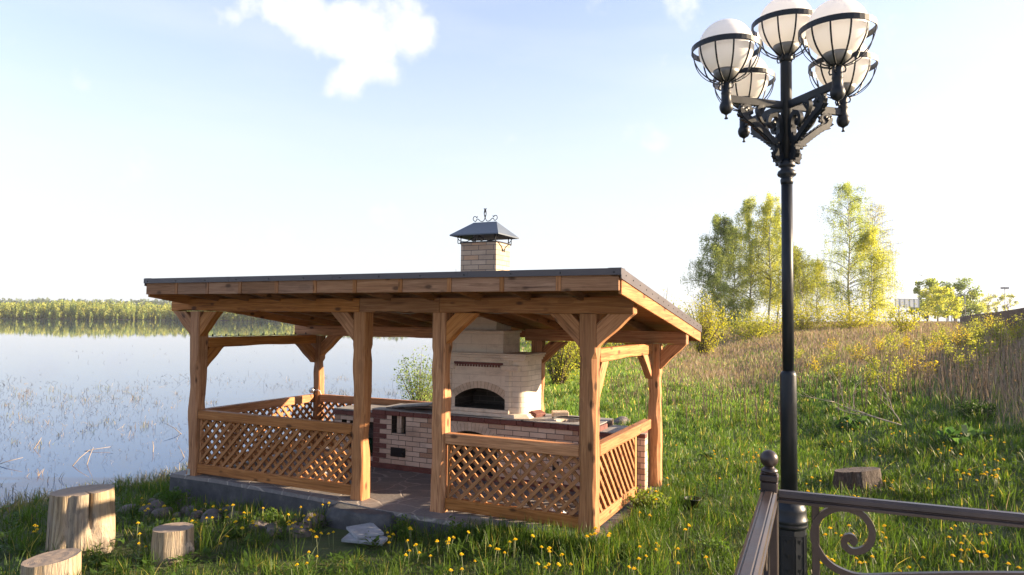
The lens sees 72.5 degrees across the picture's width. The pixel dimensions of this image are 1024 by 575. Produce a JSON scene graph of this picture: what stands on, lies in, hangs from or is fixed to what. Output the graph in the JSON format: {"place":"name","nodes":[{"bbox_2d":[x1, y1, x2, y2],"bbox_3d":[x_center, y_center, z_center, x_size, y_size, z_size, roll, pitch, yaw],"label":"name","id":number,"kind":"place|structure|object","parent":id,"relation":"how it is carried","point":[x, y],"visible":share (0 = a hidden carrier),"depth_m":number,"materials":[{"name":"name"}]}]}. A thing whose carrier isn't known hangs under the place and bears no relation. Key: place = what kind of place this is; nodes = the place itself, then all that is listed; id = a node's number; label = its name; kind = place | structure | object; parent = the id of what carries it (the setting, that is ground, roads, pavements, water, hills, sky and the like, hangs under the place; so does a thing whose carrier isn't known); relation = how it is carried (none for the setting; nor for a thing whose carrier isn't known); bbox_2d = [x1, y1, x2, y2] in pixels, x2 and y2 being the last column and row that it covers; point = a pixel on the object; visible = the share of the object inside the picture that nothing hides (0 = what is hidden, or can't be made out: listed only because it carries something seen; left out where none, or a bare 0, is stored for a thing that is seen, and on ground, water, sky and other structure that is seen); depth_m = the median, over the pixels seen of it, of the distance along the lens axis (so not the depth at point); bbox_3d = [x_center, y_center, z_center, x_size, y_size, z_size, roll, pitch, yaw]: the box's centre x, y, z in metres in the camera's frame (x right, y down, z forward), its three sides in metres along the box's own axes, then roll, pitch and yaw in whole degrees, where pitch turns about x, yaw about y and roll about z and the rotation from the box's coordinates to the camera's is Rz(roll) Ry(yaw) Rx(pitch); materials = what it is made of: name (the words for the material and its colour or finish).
{"place":"outdoors","nodes":[
{"label":"outdoors","id":0,"kind":"place"},
{"bbox_2d":[0,318,432,507],"bbox_3d":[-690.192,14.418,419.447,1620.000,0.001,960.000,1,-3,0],"label":"lake water","id":1,"kind":"structure","parent":0,"point":[49,349],"depth_m":28.41,"materials":[{"name":"blue liquid"}]},
{"bbox_2d":[0,375,402,499],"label":"water sedge","id":2,"kind":"object","parent":1,"relation":"on","point":[144,423],"visible":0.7,"depth_m":18.09,"materials":[{"name":"plant"}]},
{"bbox_2d":[0,345,418,479],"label":"lake reeds","id":3,"kind":"object","parent":1,"relation":"on","point":[120,415],"visible":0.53,"depth_m":19.73,"materials":[{"name":"plant"}]},
{"bbox_2d":[169,446,663,553],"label":"pavilion floor","id":4,"kind":"structure","parent":0,"point":[398,493],"depth_m":9.03,"materials":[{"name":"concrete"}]},
{"bbox_2d":[144,267,701,534],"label":"pavilion","id":5,"kind":"structure","parent":4,"relation":"on","point":[590,311],"depth_m":8.61,"materials":[{"name":"brown wood"}]},
{"bbox_2d":[333,208,647,496],"bbox_3d":[-0.381,0.751,10.310,4.951,3.922,0.978,-1,-3,25],"label":"brick barbecue oven","id":6,"kind":"object","parent":4,"relation":"on","point":[496,391],"visible":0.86,"depth_m":10.08,"materials":[{"name":"brick"}]},
{"bbox_2d":[530,410,545,416],"bbox_3d":[0.365,1.789,9.876,0.200,0.068,0.120,3,16,-43],"label":"loose brick","id":7,"kind":"object","parent":6,"relation":"on","point":[537,413],"visible":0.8,"depth_m":9.84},
{"bbox_2d":[551,410,568,416],"bbox_3d":[0.686,1.796,9.945,0.230,0.068,0.120,1,3,-6],"label":"loose brick","id":8,"kind":"object","parent":6,"relation":"on","point":[560,413],"visible":0.9,"depth_m":9.89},
{"bbox_2d":[0,318,1023,574],"bbox_3d":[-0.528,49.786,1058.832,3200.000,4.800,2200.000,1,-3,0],"label":"ground","id":9,"kind":"structure","parent":0,"point":[334,544],"depth_m":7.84,"materials":[{"name":"plant"}]},
{"bbox_2d":[20,548,81,574],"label":"log stump","id":10,"kind":"object","parent":9,"relation":"on","point":[66,561],"visible":0.98,"depth_m":6.52,"materials":[{"name":"wood"}]},
{"bbox_2d":[45,484,114,557],"bbox_3d":[-4.755,2.614,7.715,0.680,0.751,0.725,2,-3,-31],"label":"log stump","id":11,"kind":"object","parent":9,"relation":"on","point":[81,517],"visible":0.88,"depth_m":7.51,"materials":[{"name":"wood"}]},
{"bbox_2d":[0,297,171,307],"bbox_3d":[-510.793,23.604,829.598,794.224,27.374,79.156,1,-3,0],"label":"distant forest ridge","id":12,"kind":"structure","parent":9,"relation":"on","point":[136,302],"depth_m":811.72,"materials":[{"name":"green plant"}]},
{"bbox_2d":[82,551,110,567],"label":"leafy plant","id":13,"kind":"object","parent":9,"relation":"on","point":[94,557],"visible":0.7,"depth_m":7.15,"materials":[{"name":"green plant"}]},
{"bbox_2d":[0,299,271,320],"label":"forest","id":14,"kind":"object","parent":9,"relation":"on","point":[72,309],"visible":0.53,"depth_m":421.24,"materials":[{"name":"green plant"}]},
{"bbox_2d":[138,505,153,515],"bbox_3d":[-4.822,2.965,9.239,0.225,0.164,0.312,2,-3,-28],"label":"rock","id":15,"kind":"object","parent":9,"relation":"on","point":[151,508],"visible":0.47,"depth_m":9.13,"materials":[{"name":"stone"}]},
{"bbox_2d":[151,507,172,518],"bbox_3d":[-4.525,2.940,9.046,0.206,0.167,0.274,-1,-3,34],"label":"rock","id":16,"kind":"object","parent":9,"relation":"on","point":[159,509],"visible":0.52,"depth_m":8.98,"materials":[{"name":"stone"}]},
{"bbox_2d":[150,522,194,566],"bbox_3d":[-3.530,2.696,7.262,0.426,0.411,0.438,2,-3,-24],"label":"log stump","id":17,"kind":"object","parent":9,"relation":"on","point":[174,540],"visible":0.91,"depth_m":7.11,"materials":[{"name":"wood"}]},
{"bbox_2d":[153,486,194,509],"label":"leafy plant","id":18,"kind":"object","parent":9,"relation":"on","point":[174,495],"visible":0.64,"depth_m":9.41,"materials":[{"name":"green plant"}]},
{"bbox_2d":[200,508,221,524],"bbox_3d":[-3.732,2.864,8.665,0.248,0.217,0.313,2,-3,-22],"label":"rock","id":19,"kind":"object","parent":9,"relation":"on","point":[211,512],"visible":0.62,"depth_m":8.57,"materials":[{"name":"stone"}]},
{"bbox_2d":[0,392,432,511],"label":"shore sedge","id":20,"kind":"object","parent":9,"relation":"on","point":[47,495],"visible":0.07,"depth_m":10.91,"materials":[{"name":"plant"}]},
{"bbox_2d":[219,523,247,538],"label":"leafy plant","id":21,"kind":"object","parent":9,"relation":"on","point":[238,531],"visible":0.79,"depth_m":7.88,"materials":[{"name":"green plant"}]},
{"bbox_2d":[248,519,268,528],"bbox_3d":[-3.007,2.820,8.275,0.249,0.114,0.152,0,-3,12],"label":"rock","id":22,"kind":"object","parent":9,"relation":"on","point":[261,523],"visible":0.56,"depth_m":8.23,"materials":[{"name":"stone"}]},
{"bbox_2d":[254,507,288,522],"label":"leafy plant","id":23,"kind":"object","parent":9,"relation":"on","point":[264,519],"visible":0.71,"depth_m":8.37,"materials":[{"name":"green plant"}]},
{"bbox_2d":[266,525,282,536],"bbox_3d":[-2.725,2.813,8.049,0.199,0.132,0.242,1,-3,-16],"label":"rock","id":24,"kind":"object","parent":9,"relation":"on","point":[272,529],"visible":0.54,"depth_m":7.96,"materials":[{"name":"stone"}]},
{"bbox_2d":[286,521,312,533],"bbox_3d":[-2.474,2.805,8.085,0.297,0.166,0.217,1,-3,0],"label":"rock","id":25,"kind":"object","parent":9,"relation":"on","point":[300,524],"visible":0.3,"depth_m":8.05,"materials":[{"name":"stone"}]},
{"bbox_2d":[292,525,310,537],"bbox_3d":[-2.396,2.796,7.949,0.208,0.145,0.182,1,-3,-19],"label":"rock","id":26,"kind":"object","parent":9,"relation":"on","point":[304,535],"visible":0.77,"depth_m":7.88,"materials":[{"name":"stone"}]},
{"bbox_2d":[304,512,324,529],"bbox_3d":[-2.355,2.801,8.306,0.240,0.217,0.336,0,-3,15],"label":"rock","id":27,"kind":"object","parent":9,"relation":"on","point":[320,516],"visible":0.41,"depth_m":8.25,"materials":[{"name":"stone"}]},
{"bbox_2d":[326,502,395,536],"bbox_3d":[-1.756,2.886,8.281,0.920,0.534,0.440,-1,-3,25],"label":"concrete step","id":28,"kind":"object","parent":9,"relation":"on","point":[343,516],"visible":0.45,"depth_m":8.12,"materials":[{"name":"concrete"}]},
{"bbox_2d":[341,532,387,545],"bbox_3d":[-1.598,2.745,7.637,0.460,0.036,0.260,2,-1,9],"label":"concrete tile","id":29,"kind":"object","parent":9,"relation":"on","point":[349,537],"visible":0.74,"depth_m":7.54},
{"bbox_2d":[346,523,383,539],"bbox_3d":[-1.638,2.708,7.771,0.310,0.031,0.360,1,1,-32],"label":"concrete tile","id":30,"kind":"object","parent":29,"relation":"on","point":[359,531],"visible":0.98,"depth_m":7.73,"materials":[{"name":"concrete"}]},
{"bbox_2d":[387,514,414,537],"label":"leafy plant","id":31,"kind":"object","parent":9,"relation":"on","point":[398,524],"visible":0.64,"depth_m":7.91,"materials":[{"name":"green plant"}]},
{"bbox_2d":[391,345,432,401],"bbox_3d":[-2.463,2.596,19.453,1.763,2.078,1.897,1,-3,0],"label":"shrub","id":32,"kind":"object","parent":9,"relation":"on","point":[420,396],"visible":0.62,"depth_m":19.19,"materials":[{"name":"green plant"}]},
{"bbox_2d":[155,473,708,570],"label":"edge grass","id":33,"kind":"structure","parent":9,"relation":"on","point":[525,534],"depth_m":7.31,"materials":[{"name":"plant"}]},
{"bbox_2d":[443,516,468,539],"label":"leafy plant","id":34,"kind":"object","parent":9,"relation":"on","point":[455,529],"visible":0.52,"depth_m":7.56,"materials":[{"name":"green plant"}]},
{"bbox_2d":[0,395,1023,574],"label":"broadleaf weeds","id":35,"kind":"object","parent":9,"relation":"on","point":[330,568],"visible":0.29,"depth_m":7.40,"materials":[{"name":"green plant"}]},
{"bbox_2d":[520,337,602,384],"bbox_3d":[1.917,1.907,26.815,3.773,3.803,3.475,1,-3,0],"label":"shrub","id":36,"kind":"object","parent":9,"relation":"on","point":[556,363],"visible":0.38,"depth_m":26.60,"materials":[{"name":"green plant"}]},
{"bbox_2d":[561,341,620,370],"bbox_3d":[3.398,1.852,32.905,5.012,4.383,5.093,1,-3,0],"label":"shrub","id":37,"kind":"object","parent":9,"relation":"on","point":[603,345],"visible":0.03,"depth_m":32.59,"materials":[{"name":"green plant"}]},
{"bbox_2d":[613,416,629,424],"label":"rock","id":38,"kind":"object","parent":9,"relation":"on","point":[623,419],"visible":0.44,"depth_m":16.45,"materials":[{"name":"stone"}]},
{"bbox_2d":[520,337,772,368],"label":"meadow grass","id":39,"kind":"structure","parent":9,"relation":"on","point":[528,346],"depth_m":46.49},
{"bbox_2d":[626,483,674,511],"bbox_3d":[1.608,2.542,8.321,0.538,0.358,0.631,2,-3,-36],"label":"leafy plant","id":40,"kind":"object","parent":9,"relation":"on","point":[641,498],"visible":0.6,"depth_m":8.30,"materials":[{"name":"green plant"}]},
{"bbox_2d":[684,496,701,510],"bbox_3d":[2.236,2.686,8.635,0.218,0.162,0.217,1,-3,-17],"label":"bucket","id":41,"kind":"object","parent":9,"relation":"on","point":[692,501],"visible":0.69,"depth_m":8.56,"materials":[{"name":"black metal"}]},
{"bbox_2d":[696,449,715,461],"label":"leafy plant","id":42,"kind":"object","parent":9,"relation":"on","point":[707,455],"visible":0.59,"depth_m":12.03,"materials":[{"name":"green plant"}]},
{"bbox_2d":[680,288,741,355],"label":"yellow bush","id":43,"kind":"object","parent":9,"relation":"on","point":[705,344],"visible":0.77,"depth_m":45.58,"materials":[{"name":"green plant"}]},
{"bbox_2d":[698,532,736,558],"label":"leafy plant","id":44,"kind":"object","parent":9,"relation":"on","point":[719,544],"visible":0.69,"depth_m":6.91,"materials":[{"name":"green plant"}]},
{"bbox_2d":[680,212,762,338],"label":"birch tree","id":45,"kind":"object","parent":9,"relation":"on","point":[724,230],"visible":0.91,"depth_m":65.54,"materials":[{"name":"green plant"}]},
{"bbox_2d":[705,224,761,334],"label":"birch tree","id":46,"kind":"object","parent":9,"relation":"on","point":[733,266],"visible":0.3,"depth_m":69.98,"materials":[{"name":"green plant"}]},
{"bbox_2d":[723,194,781,331],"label":"birch tree","id":47,"kind":"object","parent":9,"relation":"on","point":[749,211],"visible":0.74,"depth_m":67.66,"materials":[{"name":"green plant"}]},
{"bbox_2d":[714,304,797,340],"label":"shrub","id":48,"kind":"object","parent":9,"relation":"on","point":[757,329],"visible":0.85,"depth_m":57.31,"materials":[{"name":"yellow plant"}]},
{"bbox_2d":[742,191,796,330],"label":"birch tree","id":49,"kind":"object","parent":9,"relation":"on","point":[767,207],"visible":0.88,"depth_m":67.09,"materials":[{"name":"green plant"}]},
{"bbox_2d":[756,203,801,328],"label":"birch tree","id":50,"kind":"object","parent":9,"relation":"on","point":[778,229],"visible":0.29,"depth_m":70.97,"materials":[{"name":"green plant"}]},
{"bbox_2d":[691,0,877,574],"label":"street lamp","id":51,"kind":"object","parent":9,"relation":"on","point":[833,35],"visible":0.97,"depth_m":4.16,"materials":[{"name":"metal"}]},
{"bbox_2d":[765,299,832,329],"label":"shrub","id":52,"kind":"object","parent":9,"relation":"on","point":[799,323],"visible":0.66,"depth_m":61.42,"materials":[{"name":"yellow plant"}]},
{"bbox_2d":[777,245,824,329],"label":"birch tree","id":53,"kind":"object","parent":9,"relation":"on","point":[797,254],"visible":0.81,"depth_m":61.73,"materials":[{"name":"green plant"}]},
{"bbox_2d":[807,355,823,373],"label":"sapling","id":54,"kind":"object","parent":9,"relation":"on","point":[816,365],"visible":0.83,"depth_m":25.29,"materials":[{"name":"yellow plant"}]},
{"bbox_2d":[610,325,1023,427],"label":"dead weed stalks","id":55,"kind":"object","parent":9,"relation":"on","point":[838,387],"visible":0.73,"depth_m":17.54,"materials":[{"name":"plant"}]},
{"bbox_2d":[610,328,1023,416],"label":"seedheads","id":56,"kind":"object","parent":55,"relation":"attached to","point":[854,380],"visible":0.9,"depth_m":17.57,"materials":[{"name":"plant"}]},
{"bbox_2d":[795,256,844,325],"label":"birch tree","id":57,"kind":"object","parent":9,"relation":"on","point":[819,263],"visible":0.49,"depth_m":71.74,"materials":[{"name":"green plant"}]},
{"bbox_2d":[817,348,839,365],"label":"sapling","id":58,"kind":"object","parent":9,"relation":"on","point":[833,354],"visible":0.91,"depth_m":27.23,"materials":[{"name":"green plant"}]},
{"bbox_2d":[828,363,847,377],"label":"sapling","id":59,"kind":"object","parent":9,"relation":"on","point":[835,372],"visible":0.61,"depth_m":22.82,"materials":[{"name":"yellow plant"}]},
{"bbox_2d":[805,295,893,328],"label":"shrub","id":60,"kind":"object","parent":9,"relation":"on","point":[852,321],"visible":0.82,"depth_m":59.55,"materials":[{"name":"yellow plant"}]},
{"bbox_2d":[797,368,901,424],"bbox_3d":[6.825,2.133,14.338,2.127,1.160,0.891,-2,-4,42],"label":"dead branch","id":61,"kind":"object","parent":9,"relation":"on","point":[853,402],"visible":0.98,"depth_m":14.12,"materials":[{"name":"brown wood"}]},
{"bbox_2d":[829,415,872,430],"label":"leafy plant","id":62,"kind":"object","parent":9,"relation":"on","point":[850,424],"visible":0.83,"depth_m":14.26,"materials":[{"name":"green plant"}]},
{"bbox_2d":[805,180,902,318],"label":"birch tree","id":63,"kind":"object","parent":9,"relation":"on","point":[846,188],"visible":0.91,"depth_m":66.05,"materials":[{"name":"green plant"}]},
{"bbox_2d":[831,467,882,494],"bbox_3d":[4.939,2.771,9.985,0.737,0.406,0.598,1,-3,0],"label":"tree stump","id":64,"kind":"object","parent":9,"relation":"on","point":[857,476],"visible":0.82,"depth_m":9.81,"materials":[{"name":"wood"}]},
{"bbox_2d":[845,342,870,361],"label":"sapling","id":65,"kind":"object","parent":9,"relation":"on","point":[858,354],"visible":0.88,"depth_m":27.41,"materials":[{"name":"yellow plant"}]},
{"bbox_2d":[859,363,881,386],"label":"sapling","id":66,"kind":"object","parent":9,"relation":"on","point":[872,374],"visible":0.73,"depth_m":20.13,"materials":[{"name":"yellow plant"}]},
{"bbox_2d":[843,225,904,326],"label":"birch tree","id":67,"kind":"object","parent":9,"relation":"on","point":[867,245],"visible":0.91,"depth_m":63.78,"materials":[{"name":"green plant"}]},
{"bbox_2d":[846,201,902,321],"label":"birch tree","id":68,"kind":"object","parent":9,"relation":"on","point":[878,219],"visible":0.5,"depth_m":74.06,"materials":[{"name":"green plant"}]},
{"bbox_2d":[864,355,887,374],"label":"sapling","id":69,"kind":"object","parent":9,"relation":"on","point":[874,360],"visible":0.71,"depth_m":22.72,"materials":[{"name":"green plant"}]},
{"bbox_2d":[856,539,897,564],"bbox_3d":[3.614,2.632,6.955,0.412,0.265,0.388,1,-3,0],"label":"leafy plant","id":70,"kind":"object","parent":9,"relation":"on","point":[874,552],"visible":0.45,"depth_m":6.91,"materials":[{"name":"green plant"}]},
{"bbox_2d":[878,333,901,357],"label":"sapling","id":71,"kind":"object","parent":9,"relation":"on","point":[889,347],"visible":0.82,"depth_m":27.41,"materials":[{"name":"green plant"}]},
{"bbox_2d":[877,370,903,391],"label":"sapling","id":72,"kind":"object","parent":9,"relation":"on","point":[895,378],"visible":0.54,"depth_m":18.20,"materials":[{"name":"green plant"}]},
{"bbox_2d":[888,356,911,380],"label":"sapling","id":73,"kind":"object","parent":9,"relation":"on","point":[899,368],"visible":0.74,"depth_m":20.50,"materials":[{"name":"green plant"}]},
{"bbox_2d":[883,300,929,336],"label":"yellow bush","id":74,"kind":"object","parent":9,"relation":"on","point":[901,326],"visible":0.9,"depth_m":43.93,"materials":[{"name":"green plant"}]},
{"bbox_2d":[895,299,919,318],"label":"billboard","id":75,"kind":"object","parent":9,"relation":"on","point":[910,302],"visible":0.72,"depth_m":105.00,"materials":[{"name":"grey metal"}]},
{"bbox_2d":[903,344,927,374],"bbox_3d":[12.259,2.212,21.364,0.772,0.969,0.725,1,-3,0],"label":"sapling","id":76,"kind":"object","parent":9,"relation":"on","point":[911,361],"visible":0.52,"depth_m":21.33,"materials":[{"name":"yellow plant"}]},
{"bbox_2d":[910,340,929,358],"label":"sapling","id":77,"kind":"object","parent":9,"relation":"on","point":[923,346],"visible":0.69,"depth_m":24.57,"materials":[{"name":"yellow plant"}]},
{"bbox_2d":[913,356,939,379],"bbox_3d":[11.770,2.304,19.848,0.696,0.699,0.665,1,-3,0],"label":"sapling","id":78,"kind":"object","parent":9,"relation":"on","point":[934,363],"visible":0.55,"depth_m":19.79,"materials":[{"name":"yellow plant"}]},
{"bbox_2d":[910,278,944,320],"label":"broadleaf tree","id":79,"kind":"object","parent":9,"relation":"on","point":[930,282],"visible":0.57,"depth_m":134.78,"materials":[{"name":"green plant"}]},
{"bbox_2d":[926,336,946,355],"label":"sapling","id":80,"kind":"object","parent":9,"relation":"on","point":[932,344],"visible":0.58,"depth_m":25.83,"materials":[{"name":"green plant"}]},
{"bbox_2d":[919,285,962,320],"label":"broadleaf tree","id":81,"kind":"object","parent":9,"relation":"on","point":[934,302],"visible":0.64,"depth_m":127.43,"materials":[{"name":"green plant"}]},
{"bbox_2d":[934,291,965,320],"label":"broadleaf tree","id":82,"kind":"object","parent":9,"relation":"on","point":[958,304],"visible":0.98,"depth_m":119.51,"materials":[{"name":"yellow plant"}]},
{"bbox_2d":[939,335,963,364],"bbox_3d":[14.254,2.015,22.683,0.756,1.089,0.834,2,-3,-25],"label":"sapling","id":83,"kind":"object","parent":9,"relation":"on","point":[947,347],"visible":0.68,"depth_m":22.70,"materials":[{"name":"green plant"}]},
{"bbox_2d":[930,277,982,320],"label":"broadleaf tree","id":84,"kind":"object","parent":9,"relation":"on","point":[962,286],"visible":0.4,"depth_m":148.47,"materials":[{"name":"green plant"}]},
{"bbox_2d":[941,318,973,348],"bbox_3d":[17.471,1.907,27.248,1.029,1.400,0.984,2,-3,-24],"label":"sapling","id":85,"kind":"object","parent":9,"relation":"on","point":[959,342],"visible":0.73,"depth_m":27.16,"materials":[{"name":"yellow plant"}]},
{"bbox_2d":[921,423,1000,450],"bbox_3d":[7.421,2.431,11.352,1.157,0.411,1.074,1,-3,0],"label":"leafy plant","id":86,"kind":"object","parent":9,"relation":"on","point":[953,435],"visible":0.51,"depth_m":11.42,"materials":[{"name":"green plant"}]},
{"bbox_2d":[953,345,981,372],"bbox_3d":[12.914,2.067,19.811,0.562,0.871,0.737,3,-4,-43],"label":"sapling","id":87,"kind":"object","parent":9,"relation":"on","point":[971,365],"visible":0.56,"depth_m":19.83,"materials":[{"name":"green plant"}]},
{"bbox_2d":[955,291,986,318],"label":"broadleaf tree","id":88,"kind":"object","parent":9,"relation":"on","point":[983,306],"visible":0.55,"depth_m":148.59,"materials":[{"name":"green plant"}]},
{"bbox_2d":[961,317,982,342],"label":"sapling","id":89,"kind":"object","parent":9,"relation":"on","point":[971,328],"visible":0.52,"depth_m":30.42,"materials":[{"name":"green plant"}]},
{"bbox_2d":[950,397,999,421],"bbox_3d":[8.682,2.275,13.100,0.788,0.480,0.782,1,-3,0],"label":"leafy plant","id":90,"kind":"object","parent":9,"relation":"on","point":[973,404],"visible":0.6,"depth_m":13.03,"materials":[{"name":"green plant"}]},
{"bbox_2d":[962,318,987,345],"bbox_3d":[19.908,1.957,29.901,0.840,1.366,0.964,1,-3,0],"label":"sapling","id":91,"kind":"object","parent":9,"relation":"on","point":[980,330],"visible":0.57,"depth_m":29.76,"materials":[{"name":"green plant"}]},
{"bbox_2d":[964,330,986,356],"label":"sapling","id":92,"kind":"object","parent":9,"relation":"on","point":[971,343],"visible":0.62,"depth_m":23.71,"materials":[{"name":"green plant"}]},
{"bbox_2d":[971,313,993,340],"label":"sapling","id":93,"kind":"object","parent":9,"relation":"on","point":[980,326],"visible":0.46,"depth_m":32.30,"materials":[{"name":"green plant"}]},
{"bbox_2d":[975,337,997,363],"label":"sapling","id":94,"kind":"object","parent":9,"relation":"on","point":[987,350],"visible":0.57,"depth_m":22.03,"materials":[{"name":"green plant"}]},
{"bbox_2d":[976,293,997,313],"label":"broadleaf tree","id":95,"kind":"object","parent":9,"relation":"on","point":[988,308],"visible":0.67,"depth_m":169.91,"materials":[{"name":"yellow plant"}]},
{"bbox_2d":[960,308,1023,326],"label":"brown fence","id":96,"kind":"object","parent":9,"relation":"on","point":[1007,314],"visible":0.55,"depth_m":58.63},
{"bbox_2d":[982,311,1007,338],"bbox_3d":[23.477,1.858,34.004,0.957,1.620,0.977,1,-3,0],"label":"sapling","id":97,"kind":"object","parent":9,"relation":"on","point":[992,322],"visible":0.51,"depth_m":33.96,"materials":[{"name":"yellow plant"}]},
{"bbox_2d":[983,314,1007,346],"bbox_3d":[20.883,1.857,30.047,0.895,1.444,0.866,1,-3,0],"label":"sapling","id":98,"kind":"object","parent":9,"relation":"on","point":[993,328],"visible":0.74,"depth_m":30.02,"materials":[{"name":"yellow plant"}]},
{"bbox_2d":[995,324,1014,345],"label":"sapling","id":99,"kind":"object","parent":9,"relation":"on","point":[1007,337],"visible":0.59,"depth_m":25.78,"materials":[{"name":"green plant"}]},
{"bbox_2d":[992,293,1018,311],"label":"broadleaf tree","id":100,"kind":"object","parent":9,"relation":"on","point":[1003,296],"visible":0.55,"depth_m":160.20,"materials":[{"name":"green plant"}]},
{"bbox_2d":[1006,314,1023,341],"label":"sapling","id":101,"kind":"object","parent":9,"relation":"on","point":[1019,335],"visible":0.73,"depth_m":29.92,"materials":[{"name":"green plant"}]},
{"bbox_2d":[0,0,1023,321],"label":"sky","id":102,"kind":"structure","parent":0,"point":[140,140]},
{"bbox_2d":[608,320,1023,511],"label":"dry grass","id":103,"kind":"structure","parent":0,"point":[824,334],"depth_m":30.82,"materials":[{"name":"plant"}]},
{"bbox_2d":[734,450,1023,574],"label":"terrace railing","id":104,"kind":"object","parent":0,"point":[759,554],"visible":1,"depth_m":2.41,"materials":[{"name":"metal"}]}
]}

